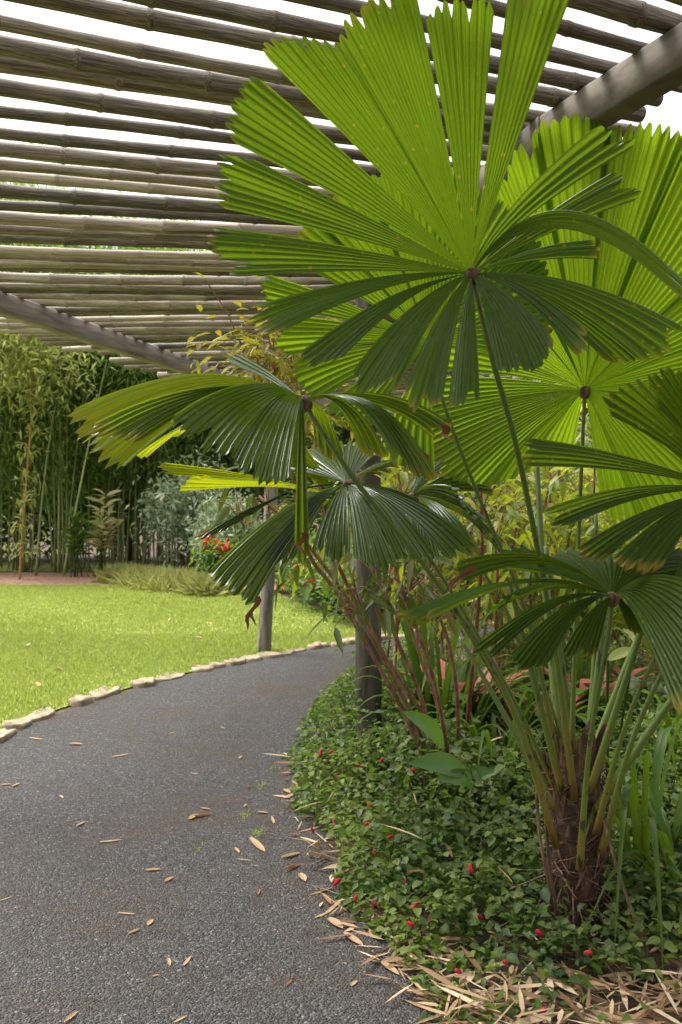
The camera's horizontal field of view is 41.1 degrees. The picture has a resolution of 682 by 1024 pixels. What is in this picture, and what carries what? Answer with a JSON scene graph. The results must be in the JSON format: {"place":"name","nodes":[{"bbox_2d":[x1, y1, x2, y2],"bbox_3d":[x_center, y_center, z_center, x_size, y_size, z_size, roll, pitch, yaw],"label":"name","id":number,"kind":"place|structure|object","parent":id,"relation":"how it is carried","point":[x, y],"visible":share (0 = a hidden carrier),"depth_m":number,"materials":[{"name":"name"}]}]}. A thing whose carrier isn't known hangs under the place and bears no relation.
{"place":"outdoors","nodes":[
{"label":"outdoors","id":0,"kind":"place"},
{"bbox_2d":[0,561,202,570],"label":"back lawn","id":1,"kind":"structure","parent":0,"point":[45,565],"depth_m":25.42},
{"bbox_2d":[0,181,115,571],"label":"bamboo clump","id":2,"kind":"object","parent":1,"relation":"on","point":[26,440],"visible":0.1,"depth_m":22.76,"materials":[{"name":"green plant"}]},
{"bbox_2d":[0,125,116,567],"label":"bamboo clump","id":3,"kind":"object","parent":1,"relation":"on","point":[1,520],"depth_m":24.72,"materials":[{"name":"green plant"}]},
{"bbox_2d":[0,150,118,570],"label":"bamboo clump","id":4,"kind":"object","parent":1,"relation":"on","point":[10,454],"visible":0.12,"depth_m":22.38,"materials":[{"name":"green plant"}]},
{"bbox_2d":[0,165,154,572],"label":"bamboo clump","id":5,"kind":"object","parent":1,"relation":"on","point":[59,427],"visible":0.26,"depth_m":22.35,"materials":[{"name":"green plant"}]},
{"bbox_2d":[7,189,191,564],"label":"bamboo clump","id":6,"kind":"object","parent":1,"relation":"on","point":[133,533],"visible":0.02,"depth_m":25.41,"materials":[{"name":"green plant"}]},
{"bbox_2d":[0,195,219,569],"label":"bamboo clump","id":7,"kind":"object","parent":1,"relation":"on","point":[129,519],"visible":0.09,"depth_m":23.07,"materials":[{"name":"green plant"}]},
{"bbox_2d":[48,218,260,569],"bbox_3d":[-4.430,-3.286,23.055,6.432,9.577,5.297,0,0,-24],"label":"bamboo clump","id":8,"kind":"object","parent":1,"relation":"on","point":[155,458],"visible":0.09,"depth_m":22.85,"materials":[{"name":"green plant"}]},
{"bbox_2d":[85,220,290,567],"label":"bamboo clump","id":9,"kind":"object","parent":1,"relation":"on","point":[226,458],"visible":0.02,"depth_m":22.57,"materials":[{"name":"green plant"}]},
{"bbox_2d":[83,191,305,564],"bbox_3d":[-3.713,-3.580,25.006,8.093,10.166,4.336,0,0,0],"label":"bamboo clump","id":10,"kind":"object","parent":1,"relation":"on","point":[145,471],"depth_m":25.16,"materials":[{"name":"green plant"}]},
{"bbox_2d":[102,248,310,566],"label":"bamboo clump","id":11,"kind":"object","parent":1,"relation":"on","point":[257,490],"visible":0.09,"depth_m":22.29,"materials":[{"name":"green plant"}]},
{"bbox_2d":[0,583,418,728],"bbox_3d":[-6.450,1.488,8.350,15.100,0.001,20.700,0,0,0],"label":"lawn","id":12,"kind":"structure","parent":0,"point":[64,705],"depth_m":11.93,"materials":[{"name":"plant"}]},
{"bbox_2d":[112,565,216,593],"bbox_3d":[-3.055,1.556,17.476,2.595,1.096,2.354,0,0,-7],"label":"grass mound","id":13,"kind":"object","parent":12,"relation":"on","point":[155,581],"depth_m":17.01,"materials":[{"name":"plant"}]},
{"bbox_2d":[165,571,249,596],"bbox_3d":[-2.380,1.517,16.197,1.713,1.020,1.383,0,0,41],"label":"grass mound","id":14,"kind":"object","parent":12,"relation":"on","point":[200,584],"depth_m":15.95,"materials":[{"name":"plant"}]},
{"bbox_2d":[188,528,238,576],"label":"red flower plant","id":15,"kind":"object","parent":12,"relation":"on","point":[214,550],"visible":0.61,"depth_m":16.69,"materials":[{"name":"green plant"}]},
{"bbox_2d":[0,625,527,1023],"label":"gravel path","id":16,"kind":"structure","parent":0,"point":[69,944],"depth_m":3.78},
{"bbox_2d":[0,521,681,1023],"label":"ground","id":17,"kind":"structure","parent":0,"point":[602,993],"depth_m":3.17,"materials":[{"name":"soil"}]},
{"bbox_2d":[0,728,16,742],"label":"edging stone","id":18,"kind":"object","parent":17,"relation":"on","point":[5,734],"visible":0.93,"depth_m":6.03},
{"bbox_2d":[2,717,31,729],"bbox_3d":[-2.267,1.480,6.351,0.192,0.070,0.216,0,0,3],"label":"edging stone","id":19,"kind":"object","parent":17,"relation":"on","point":[21,723],"visible":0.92,"depth_m":6.29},
{"bbox_2d":[26,706,54,721],"bbox_3d":[-2.192,1.487,6.652,0.160,0.056,0.473,0,0,2],"label":"edging stone","id":20,"kind":"object","parent":17,"relation":"on","point":[47,713],"visible":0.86,"depth_m":6.60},
{"bbox_2d":[0,424,131,560],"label":"leafy tree","id":21,"kind":"object","parent":17,"relation":"on","point":[46,542],"visible":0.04,"depth_m":27.84,"materials":[{"name":"green plant"}]},
{"bbox_2d":[68,694,92,706],"bbox_3d":[-2.034,1.476,7.102,0.156,0.077,0.224,0,0,4],"label":"edging stone","id":22,"kind":"object","parent":17,"relation":"on","point":[77,700],"visible":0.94,"depth_m":7.05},
{"bbox_2d":[89,685,120,699],"bbox_3d":[-1.952,1.484,7.493,0.214,0.061,0.500,0,0,8],"label":"edging stone","id":23,"kind":"object","parent":17,"relation":"on","point":[103,694],"visible":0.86,"depth_m":7.42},
{"bbox_2d":[35,358,175,560],"bbox_3d":[-6.670,-2.650,28.111,5.944,10.239,7.163,0,0,-21],"label":"leafy tree","id":24,"kind":"object","parent":17,"relation":"on","point":[125,534],"visible":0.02,"depth_m":27.78,"materials":[{"name":"green plant"}]},
{"bbox_2d":[130,677,154,688],"bbox_3d":[-1.713,1.474,7.852,0.218,0.083,0.263,0,0,-15],"label":"edging stone","id":25,"kind":"object","parent":17,"relation":"on","point":[144,682],"visible":0.94,"depth_m":7.78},
{"bbox_2d":[0,572,285,590],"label":"mulch strip","id":26,"kind":"object","parent":17,"relation":"on","point":[40,578],"visible":0.17,"depth_m":20.45,"materials":[{"name":"brown soil"}]},
{"bbox_2d":[35,400,56,575],"bbox_3d":[-6.901,-0.553,21.278,0.511,4.111,0.057,0,0,0],"label":"bamboo culm","id":27,"kind":"object","parent":26,"relation":"on","point":[38,540],"visible":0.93,"depth_m":21.26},
{"bbox_2d":[0,243,135,579],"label":"young bamboo","id":28,"kind":"object","parent":26,"relation":"on","point":[21,359],"visible":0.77,"depth_m":20.05,"materials":[{"name":"green plant"}]},
{"bbox_2d":[58,506,98,577],"bbox_3d":[-6.007,0.686,20.998,0.891,1.638,1.001,0,0,27],"label":"variegated ginger","id":29,"kind":"object","parent":26,"relation":"on","point":[80,537],"visible":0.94,"depth_m":20.87,"materials":[{"name":"green plant"}]},
{"bbox_2d":[62,359,106,575],"bbox_3d":[-5.987,-1.031,21.278,1.063,5.072,0.057,0,0,0],"label":"bamboo culm","id":30,"kind":"object","parent":26,"relation":"on","point":[66,557],"visible":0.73,"depth_m":21.26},
{"bbox_2d":[84,489,123,576],"bbox_3d":[-5.462,0.486,20.962,0.995,2.032,0.995,0,0,-18],"label":"variegated ginger","id":31,"kind":"object","parent":26,"relation":"on","point":[103,530],"visible":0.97,"depth_m":20.87,"materials":[{"name":"green plant"}]},
{"bbox_2d":[90,561,150,583],"bbox_3d":[-4.586,1.459,19.433,1.583,0.906,1.667,0,0,20],"label":"grass mound","id":32,"kind":"object","parent":26,"relation":"on","point":[105,573],"depth_m":19.08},
{"bbox_2d":[97,563,180,585],"bbox_3d":[-3.921,1.565,18.382,1.964,1.112,1.754,0,0,0],"label":"grass mound","id":33,"kind":"object","parent":26,"relation":"on","point":[130,571],"depth_m":18.22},
{"bbox_2d":[154,493,177,569],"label":"lily plant","id":34,"kind":"object","parent":26,"relation":"on","point":[165,539],"visible":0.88,"depth_m":20.13,"materials":[{"name":"green plant"}]},
{"bbox_2d":[120,445,250,570],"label":"silver shrub","id":35,"kind":"object","parent":26,"relation":"on","point":[187,498],"visible":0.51,"depth_m":20.61,"materials":[{"name":"green plant"}]},
{"bbox_2d":[172,470,281,568],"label":"silver shrub","id":36,"kind":"object","parent":26,"relation":"on","point":[229,533],"visible":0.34,"depth_m":18.98,"materials":[{"name":"green plant"}]},
{"bbox_2d":[155,672,184,681],"bbox_3d":[-1.548,1.489,8.216,0.225,0.052,0.447,0,0,14],"label":"edging stone","id":37,"kind":"object","parent":17,"relation":"on","point":[175,675],"visible":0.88,"depth_m":8.13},
{"bbox_2d":[191,665,213,672],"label":"edging stone","id":38,"kind":"object","parent":17,"relation":"on","point":[201,668],"visible":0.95,"depth_m":8.52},
{"bbox_2d":[224,657,245,665],"bbox_3d":[-1.031,1.478,8.960,0.161,0.074,0.257,0,0,23],"label":"edging stone","id":39,"kind":"object","parent":17,"relation":"on","point":[236,661],"visible":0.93,"depth_m":8.88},
{"bbox_2d":[241,654,261,661],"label":"edging stone","id":40,"kind":"object","parent":17,"relation":"on","point":[252,658],"visible":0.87,"depth_m":9.15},
{"bbox_2d":[257,651,283,658],"bbox_3d":[-0.731,1.479,9.375,0.230,0.071,0.218,0,0,30],"label":"edging stone","id":41,"kind":"object","parent":17,"relation":"on","point":[269,654],"visible":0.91,"depth_m":9.32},
{"bbox_2d":[273,528,351,602],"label":"shrub","id":42,"kind":"object","parent":17,"relation":"on","point":[314,533],"visible":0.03,"depth_m":15.02,"materials":[{"name":"green plant"}]},
{"bbox_2d":[307,641,327,649],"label":"edging stone","id":43,"kind":"object","parent":17,"relation":"on","point":[317,645],"visible":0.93,"depth_m":9.95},
{"bbox_2d":[186,272,449,822],"bbox_3d":[-0.005,0.270,3.981,1.343,2.470,0.827,0,0,-15],"label":"cane shrub","id":44,"kind":"object","parent":17,"relation":"on","point":[281,364],"visible":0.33,"depth_m":3.93,"materials":[{"name":"green plant"}]},
{"bbox_2d":[188,465,460,805],"bbox_3d":[-0.029,0.649,4.096,1.291,1.718,1.131,0,0,0],"label":"cane shrub","id":45,"kind":"object","parent":17,"relation":"on","point":[380,597],"visible":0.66,"depth_m":3.86,"materials":[{"name":"green plant"}]},
{"bbox_2d":[301,727,347,783],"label":"leafy herb","id":46,"kind":"object","parent":17,"relation":"on","point":[307,736],"visible":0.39,"depth_m":4.99,"materials":[{"name":"green plant"}]},
{"bbox_2d":[254,408,412,533],"bbox_3d":[0.195,-2.082,21.000,5.356,7.569,5.252,0,0,0],"label":"leafy tree","id":47,"kind":"object","parent":17,"relation":"on","point":[344,436],"visible":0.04,"depth_m":20.67,"materials":[{"name":"green plant"}]},
{"bbox_2d":[274,537,398,613],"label":"shrub","id":48,"kind":"object","parent":17,"relation":"on","point":[310,582],"visible":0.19,"depth_m":13.55,"materials":[{"name":"green plant"}]},
{"bbox_2d":[320,707,354,772],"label":"leafy herb","id":49,"kind":"object","parent":17,"relation":"on","point":[334,722],"visible":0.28,"depth_m":5.25,"materials":[{"name":"green plant"}]},
{"bbox_2d":[0,0,681,788],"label":"pergola","id":50,"kind":"object","parent":17,"relation":"on","point":[130,320],"visible":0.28,"depth_m":3.46,"materials":[{"name":"brown wood"}]},
{"bbox_2d":[284,412,408,538],"bbox_3d":[0.369,-2.480,28.230,5.906,9.931,6.494,0,0,33],"label":"leafy tree","id":51,"kind":"object","parent":17,"relation":"on","point":[318,516],"depth_m":28.37,"materials":[{"name":"green plant"}]},
{"bbox_2d":[332,686,363,778],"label":"leafy herb","id":52,"kind":"object","parent":17,"relation":"on","point":[349,688],"visible":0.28,"depth_m":5.06,"materials":[{"name":"green plant"}]},
{"bbox_2d":[334,741,384,799],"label":"leafy herb","id":53,"kind":"object","parent":17,"relation":"on","point":[351,755],"visible":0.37,"depth_m":4.59,"materials":[{"name":"green plant"}]},
{"bbox_2d":[345,698,397,796],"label":"leafy herb","id":54,"kind":"object","parent":17,"relation":"on","point":[374,720],"visible":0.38,"depth_m":4.79,"materials":[{"name":"green plant"}]},
{"bbox_2d":[290,548,453,623],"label":"shrub","id":55,"kind":"object","parent":17,"relation":"on","point":[384,576],"visible":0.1,"depth_m":12.04,"materials":[{"name":"green plant"}]},
{"bbox_2d":[68,0,681,969],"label":"fan palm","id":56,"kind":"object","parent":17,"relation":"on","point":[558,256],"visible":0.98,"depth_m":2.31,"materials":[{"name":"green plant"}]},
{"bbox_2d":[381,678,411,778],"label":"leafy herb","id":57,"kind":"object","parent":17,"relation":"on","point":[385,707],"visible":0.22,"depth_m":5.06,"materials":[{"name":"green plant"}]},
{"bbox_2d":[380,696,414,765],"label":"leafy herb","id":58,"kind":"object","parent":17,"relation":"on","point":[383,721],"visible":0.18,"depth_m":5.01,"materials":[{"name":"green plant"}]},
{"bbox_2d":[388,735,422,823],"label":"leafy herb","id":59,"kind":"object","parent":17,"relation":"on","point":[391,755],"visible":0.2,"depth_m":4.31,"materials":[{"name":"green plant"}]},
{"bbox_2d":[372,819,442,895],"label":"leafy herb","id":60,"kind":"object","parent":17,"relation":"on","point":[424,832],"visible":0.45,"depth_m":3.58,"materials":[{"name":"green plant"}]},
{"bbox_2d":[301,362,514,699],"bbox_3d":[0.577,0.169,7.170,1.673,2.672,2.518,0,0,10],"label":"cane shrub","id":61,"kind":"object","parent":17,"relation":"on","point":[306,590],"visible":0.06,"depth_m":6.58,"materials":[{"name":"green plant"}]},
{"bbox_2d":[337,711,496,899],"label":"broad leaf plant","id":62,"kind":"object","parent":17,"relation":"on","point":[448,767],"visible":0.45,"depth_m":3.86,"materials":[{"name":"plant"}]},
{"bbox_2d":[350,522,484,617],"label":"shrub","id":63,"kind":"object","parent":17,"relation":"on","point":[448,567],"visible":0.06,"depth_m":12.46,"materials":[{"name":"green plant"}]},
{"bbox_2d":[394,749,445,852],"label":"leafy herb","id":64,"kind":"object","parent":17,"relation":"on","point":[402,774],"visible":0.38,"depth_m":4.07,"materials":[{"name":"green plant"}]},
{"bbox_2d":[271,438,570,704],"bbox_3d":[0.467,0.360,6.164,2.168,2.292,2.336,0,0,0],"label":"cane shrub","id":65,"kind":"object","parent":17,"relation":"on","point":[402,481],"visible":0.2,"depth_m":5.92,"materials":[{"name":"green plant"}]},
{"bbox_2d":[329,591,519,782],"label":"strap leaf plant","id":66,"kind":"object","parent":17,"relation":"on","point":[415,662],"visible":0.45,"depth_m":4.93,"materials":[{"name":"plant"}]},
{"bbox_2d":[406,840,483,920],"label":"leafy herb","id":67,"kind":"object","parent":17,"relation":"on","point":[439,883],"visible":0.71,"depth_m":3.37,"materials":[{"name":"green plant"}]},
{"bbox_2d":[346,621,550,794],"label":"strap leaf plant","id":68,"kind":"object","parent":17,"relation":"on","point":[463,707],"visible":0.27,"depth_m":4.91,"materials":[{"name":"plant"}]},
{"bbox_2d":[424,780,483,877],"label":"leafy herb","id":69,"kind":"object","parent":17,"relation":"on","point":[459,818],"visible":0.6,"depth_m":3.71,"materials":[{"name":"green plant"}]},
{"bbox_2d":[433,868,484,949],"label":"leafy herb","id":70,"kind":"object","parent":17,"relation":"on","point":[461,912],"visible":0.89,"depth_m":3.11,"materials":[{"name":"green plant"}]},
{"bbox_2d":[333,415,587,723],"bbox_3d":[0.872,0.360,6.301,1.905,2.288,2.290,0,0,0],"label":"cane shrub","id":71,"kind":"object","parent":17,"relation":"on","point":[524,527],"visible":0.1,"depth_m":5.88,"materials":[{"name":"green plant"}]},
{"bbox_2d":[264,641,681,1023],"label":"leaf litter","id":72,"kind":"object","parent":17,"relation":"on","point":[624,991],"visible":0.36,"depth_m":2.80,"materials":[{"name":"plant"}]},
{"bbox_2d":[382,659,570,718],"bbox_3d":[0.716,1.179,5.241,1.197,0.541,1.177,0,0,0],"label":"bromeliad","id":73,"kind":"object","parent":17,"relation":"on","point":[518,676],"visible":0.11,"depth_m":5.21,"materials":[{"name":"red plant"}]},
{"bbox_2d":[279,617,681,1023],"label":"ground cover","id":74,"kind":"object","parent":17,"relation":"on","point":[364,828],"visible":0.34,"depth_m":3.59,"materials":[{"name":"green plant"}]},
{"bbox_2d":[397,467,564,789],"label":"cane shrub","id":75,"kind":"object","parent":17,"relation":"on","point":[497,519],"visible":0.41,"depth_m":4.30,"materials":[{"name":"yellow plant"}]},
{"bbox_2d":[449,741,517,846],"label":"leafy herb","id":76,"kind":"object","parent":17,"relation":"on","point":[498,768],"visible":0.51,"depth_m":4.05,"materials":[{"name":"green plant"}]},
{"bbox_2d":[401,687,582,814],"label":"strap leaf plant","id":77,"kind":"object","parent":17,"relation":"on","point":[510,744],"visible":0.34,"depth_m":4.41,"materials":[{"name":"plant"}]},
{"bbox_2d":[382,416,612,697],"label":"cane shrub","id":78,"kind":"object","parent":17,"relation":"on","point":[485,579],"visible":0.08,"depth_m":6.67,"materials":[{"name":"green plant"}]},
{"bbox_2d":[481,730,541,821],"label":"leafy herb","id":79,"kind":"object","parent":17,"relation":"on","point":[503,754],"visible":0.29,"depth_m":4.33,"materials":[{"name":"green plant"}]},
{"bbox_2d":[479,804,544,895],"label":"leafy herb","id":80,"kind":"object","parent":17,"relation":"on","point":[529,843],"visible":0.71,"depth_m":3.59,"materials":[{"name":"green plant"}]},
{"bbox_2d":[485,786,541,865],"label":"leafy herb","id":81,"kind":"object","parent":17,"relation":"on","point":[502,800],"visible":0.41,"depth_m":3.79,"materials":[{"name":"green plant"}]},
{"bbox_2d":[489,846,558,916],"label":"leafy herb","id":82,"kind":"object","parent":17,"relation":"on","point":[537,885],"visible":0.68,"depth_m":3.38,"materials":[{"name":"green plant"}]},
{"bbox_2d":[465,374,622,667],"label":"cane shrub","id":83,"kind":"object","parent":17,"relation":"on","point":[583,614],"visible":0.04,"depth_m":7.38,"materials":[{"name":"green plant"}]},
{"bbox_2d":[466,422,629,650],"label":"shrub","id":84,"kind":"object","parent":17,"relation":"on","point":[612,522],"visible":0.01,"depth_m":9.46,"materials":[{"name":"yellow plant"}]},
{"bbox_2d":[463,433,639,666],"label":"cane shrub","id":85,"kind":"object","parent":17,"relation":"on","point":[588,486],"visible":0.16,"depth_m":6.05,"materials":[{"name":"green plant"}]},
{"bbox_2d":[515,899,588,966],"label":"leafy herb","id":86,"kind":"object","parent":17,"relation":"on","point":[549,942],"visible":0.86,"depth_m":3.00,"materials":[{"name":"green plant"}]},
{"bbox_2d":[487,689,621,730],"bbox_3d":[1.169,1.252,5.223,0.886,0.395,0.910,0,0,0],"label":"bromeliad","id":87,"kind":"object","parent":17,"relation":"on","point":[579,712],"visible":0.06,"depth_m":5.18,"materials":[{"name":"red plant"}]},
{"bbox_2d":[479,596,644,729],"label":"strap leaf plant","id":88,"kind":"object","parent":17,"relation":"on","point":[581,665],"visible":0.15,"depth_m":5.45,"materials":[{"name":"plant"}]},
{"bbox_2d":[457,379,679,719],"bbox_3d":[1.898,0.331,6.179,2.334,2.350,2.408,0,0,0],"label":"cane shrub","id":89,"kind":"object","parent":17,"relation":"on","point":[554,478],"visible":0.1,"depth_m":5.80,"materials":[{"name":"green plant"}]},
{"bbox_2d":[471,662,681,779],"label":"strap leaf plant","id":90,"kind":"object","parent":17,"relation":"on","point":[528,695],"visible":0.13,"depth_m":4.99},
{"bbox_2d":[501,662,663,728],"bbox_3d":[1.521,1.198,5.508,1.128,0.505,1.128,0,0,0],"label":"bromeliad","id":91,"kind":"object","parent":17,"relation":"on","point":[582,689],"visible":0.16,"depth_m":5.36,"materials":[{"name":"red plant"}]},
{"bbox_2d":[550,917,629,975],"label":"leafy herb","id":92,"kind":"object","parent":17,"relation":"on","point":[594,956],"visible":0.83,"depth_m":2.94,"materials":[{"name":"green plant"}]},
{"bbox_2d":[520,718,681,980],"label":"strap leaf plant","id":93,"kind":"object","parent":17,"relation":"on","point":[629,799],"visible":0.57,"depth_m":3.41,"materials":[{"name":"plant"}]},
{"bbox_2d":[520,467,681,711],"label":"cane shrub","id":94,"kind":"object","parent":17,"relation":"on","point":[587,530],"visible":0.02,"depth_m":5.88,"materials":[{"name":"green plant"}]},
{"bbox_2d":[570,664,664,706],"bbox_3d":[1.984,1.243,5.937,0.933,0.414,0.950,0,0,0],"label":"bromeliad","id":95,"kind":"object","parent":17,"relation":"on","point":[616,671],"visible":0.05,"depth_m":6.13,"materials":[{"name":"red plant"}]},
{"bbox_2d":[596,856,640,916],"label":"leafy herb","id":96,"kind":"object","parent":17,"relation":"on","point":[625,883],"visible":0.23,"depth_m":3.36,"materials":[{"name":"green plant"}]},
{"bbox_2d":[607,818,632,863],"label":"leafy herb","id":97,"kind":"object","parent":17,"relation":"on","point":[615,833],"visible":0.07,"depth_m":3.50,"materials":[{"name":"green plant"}]},
{"bbox_2d":[606,628,634,798],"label":"broad leaf plant","id":98,"kind":"object","parent":17,"relation":"on","point":[618,653],"visible":0.45,"depth_m":3.73,"materials":[{"name":"leaf"},{"name":"green plant stem"}]},
{"bbox_2d":[603,734,651,798],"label":"leafy herb","id":99,"kind":"object","parent":17,"relation":"on","point":[637,759],"visible":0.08,"depth_m":4.36,"materials":[{"name":"green plant"}]},
{"bbox_2d":[579,683,680,780],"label":"strap leaf plant","id":100,"kind":"object","parent":17,"relation":"on","point":[667,720],"visible":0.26,"depth_m":4.60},
{"bbox_2d":[602,914,661,988],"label":"leafy herb","id":101,"kind":"object","parent":17,"relation":"on","point":[638,965],"visible":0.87,"depth_m":2.88,"materials":[{"name":"green plant"}]},
{"bbox_2d":[591,783,680,920],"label":"strap leaf plant","id":102,"kind":"object","parent":17,"relation":"on","point":[664,836],"visible":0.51,"depth_m":3.32,"materials":[{"name":"plant"}]},
{"bbox_2d":[614,678,658,730],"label":"leafy herb","id":103,"kind":"object","parent":17,"relation":"on","point":[628,697],"visible":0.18,"depth_m":5.19,"materials":[{"name":"green plant"}]},
{"bbox_2d":[601,855,676,928],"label":"leafy herb","id":104,"kind":"object","parent":17,"relation":"on","point":[610,887],"visible":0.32,"depth_m":3.21,"materials":[{"name":"green plant"}]},
{"bbox_2d":[630,676,667,706],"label":"broad leaf plant","id":105,"kind":"object","parent":17,"relation":"on","point":[660,688],"visible":0.17,"depth_m":5.34,"materials":[{"name":"green plant"}]},
{"bbox_2d":[631,880,681,948],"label":"leafy herb","id":106,"kind":"object","parent":17,"relation":"on","point":[670,889],"visible":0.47,"depth_m":3.16,"materials":[{"name":"green plant"}]},
{"bbox_2d":[639,736,681,827],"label":"leafy herb","id":107,"kind":"object","parent":17,"relation":"on","point":[669,774],"visible":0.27,"depth_m":4.07,"materials":[{"name":"green plant"}]},
{"bbox_2d":[650,694,681,732],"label":"leafy herb","id":108,"kind":"object","parent":17,"relation":"on","point":[672,712],"visible":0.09,"depth_m":5.11,"materials":[{"name":"green plant"}]},
{"bbox_2d":[0,0,681,520],"label":"sky","id":109,"kind":"structure","parent":0,"point":[669,113],"materials":[{"name":"white"}]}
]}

